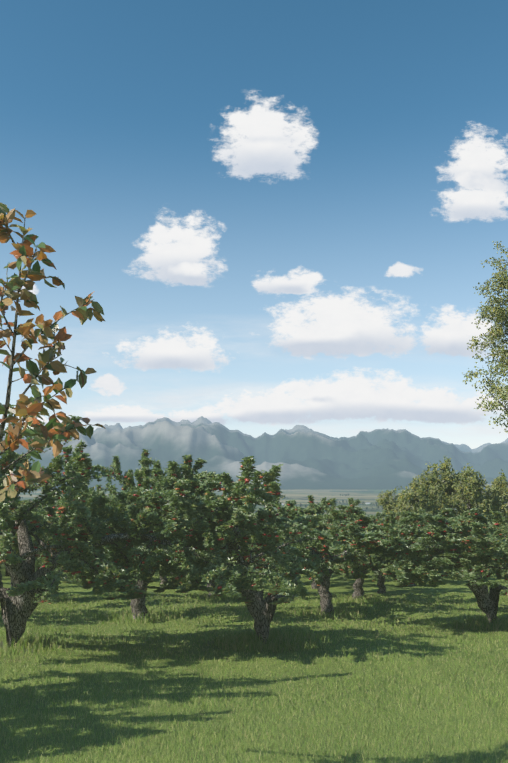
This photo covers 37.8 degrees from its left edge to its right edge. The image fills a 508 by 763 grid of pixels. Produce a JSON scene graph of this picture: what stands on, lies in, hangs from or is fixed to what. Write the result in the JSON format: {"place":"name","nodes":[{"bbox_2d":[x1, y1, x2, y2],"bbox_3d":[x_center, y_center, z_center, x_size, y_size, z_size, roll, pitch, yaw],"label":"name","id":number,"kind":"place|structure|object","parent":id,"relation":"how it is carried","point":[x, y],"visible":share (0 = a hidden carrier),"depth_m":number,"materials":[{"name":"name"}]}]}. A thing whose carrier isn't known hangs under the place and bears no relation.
{"place":"outdoors","nodes":[
{"label":"outdoors","id":0,"kind":"place"},
{"bbox_2d":[0,202,105,502],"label":"tree","id":1,"kind":"object","parent":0,"point":[65,428],"visible":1,"depth_m":4.86,"materials":[{"name":"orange plant"}]},
{"bbox_2d":[0,490,507,762],"bbox_3d":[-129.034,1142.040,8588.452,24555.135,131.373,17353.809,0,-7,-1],"label":"ground","id":2,"kind":"structure","parent":0,"point":[339,584],"depth_m":10.11,"materials":[{"name":"green plant"}]},
{"bbox_2d":[0,500,39,587],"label":"apple tree row","id":3,"kind":"object","parent":2,"relation":"on","point":[1,584],"visible":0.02,"depth_m":34.69,"materials":[{"name":"green plant"}]},
{"bbox_2d":[28,490,56,528],"bbox_3d":[-10.135,6.425,29.012,6.743,4.341,5.295,3,-8,-21],"label":"apple tree","id":4,"kind":"object","parent":2,"relation":"on","point":[44,505],"visible":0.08,"depth_m":30.00,"materials":[{"name":"green plant"}]},
{"bbox_2d":[0,475,117,597],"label":"apple tree","id":5,"kind":"object","parent":2,"relation":"on","point":[100,491],"visible":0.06,"depth_m":26.80,"materials":[{"name":"green plant"}]},
{"bbox_2d":[0,449,260,618],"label":"apple tree","id":6,"kind":"object","parent":2,"relation":"on","point":[138,605],"visible":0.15,"depth_m":18.81,"materials":[{"name":"green plant"}]},
{"bbox_2d":[106,547,167,583],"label":"apple tree","id":7,"kind":"object","parent":2,"relation":"on","point":[163,579],"depth_m":40.44,"materials":[{"name":"green plant"}]},
{"bbox_2d":[0,404,294,647],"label":"apple tree","id":8,"kind":"object","parent":2,"relation":"on","point":[23,597],"visible":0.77,"depth_m":12.21,"materials":[{"name":"green plant"}]},
{"bbox_2d":[56,454,341,642],"bbox_3d":[-1.210,3.227,13.939,6.394,3.702,4.630,-4,-8,29],"label":"apple tree","id":9,"kind":"object","parent":2,"relation":"on","point":[202,505],"visible":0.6,"depth_m":12.84,"materials":[{"name":"green plant"}]},
{"bbox_2d":[169,487,234,597],"bbox_3d":[-2.015,6.272,28.496,3.672,4.364,6.883,-7,-10,44],"label":"apple tree","id":10,"kind":"object","parent":2,"relation":"on","point":[210,583],"visible":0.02,"depth_m":28.30,"materials":[{"name":"green plant"}]},
{"bbox_2d":[253,495,344,591],"bbox_3d":[1.010,6.833,31.053,5.162,4.150,7.362,-5,-9,34],"label":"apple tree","id":11,"kind":"object","parent":2,"relation":"on","point":[312,504],"visible":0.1,"depth_m":30.91,"materials":[{"name":"green plant"}]},
{"bbox_2d":[284,517,372,588],"bbox_3d":[3.252,8.449,37.175,6.050,3.895,4.751,-3,-8,23],"label":"apple tree","id":12,"kind":"object","parent":2,"relation":"on","point":[314,585],"depth_m":36.30,"materials":[{"name":"green plant"}]},
{"bbox_2d":[233,497,429,614],"bbox_3d":[2.151,5.176,22.161,5.936,3.615,5.524,5,-9,-35],"label":"apple tree","id":13,"kind":"object","parent":2,"relation":"on","point":[351,511],"visible":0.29,"depth_m":21.45,"materials":[{"name":"green plant"}]},
{"bbox_2d":[327,510,422,592],"bbox_3d":[5.855,7.406,31.858,3.744,3.646,6.733,-3,-8,25],"label":"apple tree","id":14,"kind":"object","parent":2,"relation":"on","point":[381,577],"visible":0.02,"depth_m":31.69,"materials":[{"name":"green plant"}]},
{"bbox_2d":[318,507,448,598],"bbox_3d":[4.161,6.335,26.846,5.000,3.394,5.249,4,-8,-29],"label":"apple tree","id":15,"kind":"object","parent":2,"relation":"on","point":[359,576],"visible":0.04,"depth_m":26.24,"materials":[{"name":"green plant"}]},
{"bbox_2d":[375,486,407,519],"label":"cottonwood","id":16,"kind":"object","parent":2,"relation":"on","point":[390,505],"visible":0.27,"depth_m":107.07,"materials":[{"name":"green plant"}]},
{"bbox_2d":[393,513,415,585],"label":"apple tree","id":17,"kind":"object","parent":2,"relation":"on","point":[397,516],"depth_m":40.09,"materials":[{"name":"green plant"}]},
{"bbox_2d":[309,508,507,623],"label":"apple tree","id":18,"kind":"object","parent":2,"relation":"on","point":[395,549],"visible":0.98,"depth_m":16.77,"materials":[{"name":"green plant"}]},
{"bbox_2d":[394,477,444,519],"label":"cottonwood","id":19,"kind":"object","parent":2,"relation":"on","point":[417,499],"visible":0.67,"depth_m":90.32,"materials":[{"name":"green plant"}]},
{"bbox_2d":[406,467,457,515],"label":"cottonwood","id":20,"kind":"object","parent":2,"relation":"on","point":[434,493],"visible":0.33,"depth_m":94.48,"materials":[{"name":"green plant"}]},
{"bbox_2d":[423,516,486,541],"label":"apple tree row","id":21,"kind":"object","parent":2,"relation":"on","point":[457,534],"depth_m":42.56,"materials":[{"name":"green plant"}]},
{"bbox_2d":[424,456,488,526],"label":"cottonwood","id":22,"kind":"object","parent":2,"relation":"on","point":[445,473],"visible":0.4,"depth_m":98.75,"materials":[{"name":"green plant"}]},
{"bbox_2d":[445,463,492,528],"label":"cottonwood","id":23,"kind":"object","parent":2,"relation":"on","point":[473,489],"visible":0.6,"depth_m":95.32,"materials":[{"name":"green plant"}]},
{"bbox_2d":[462,241,507,432],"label":"cottonwood","id":24,"kind":"object","parent":2,"relation":"on","point":[497,311],"visible":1,"depth_m":27.21,"materials":[{"name":"green plant"}]},
{"bbox_2d":[464,525,507,595],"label":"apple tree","id":25,"kind":"object","parent":2,"relation":"on","point":[486,575],"visible":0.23,"depth_m":22.98,"materials":[{"name":"green plant"}]},
{"bbox_2d":[479,485,504,515],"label":"cottonwood","id":26,"kind":"object","parent":2,"relation":"on","point":[486,491],"depth_m":102.79,"materials":[{"name":"green plant"}]},
{"bbox_2d":[484,469,507,522],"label":"cottonwood","id":27,"kind":"object","parent":2,"relation":"on","point":[498,492],"visible":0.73,"depth_m":97.57,"materials":[{"name":"green plant"}]},
{"bbox_2d":[486,546,507,582],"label":"apple tree","id":28,"kind":"object","parent":2,"relation":"on","point":[504,581],"visible":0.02,"depth_m":28.88,"materials":[{"name":"green plant"}]},
{"bbox_2d":[0,416,507,490],"bbox_3d":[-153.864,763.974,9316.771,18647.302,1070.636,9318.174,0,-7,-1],"label":"mountain range","id":29,"kind":"structure","parent":0,"point":[375,459],"depth_m":8240.74,"materials":[{"name":"grey stone"}]},
{"bbox_2d":[0,0,507,448],"label":"sky","id":30,"kind":"structure","parent":0,"point":[277,215],"materials":[{"name":"blue"}]},
{"bbox_2d":[442,438,507,452],"bbox_3d":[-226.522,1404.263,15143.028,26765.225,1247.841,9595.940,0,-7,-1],"label":"mountain range","id":31,"kind":"structure","parent":0,"point":[464,447],"depth_m":15714.73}
]}

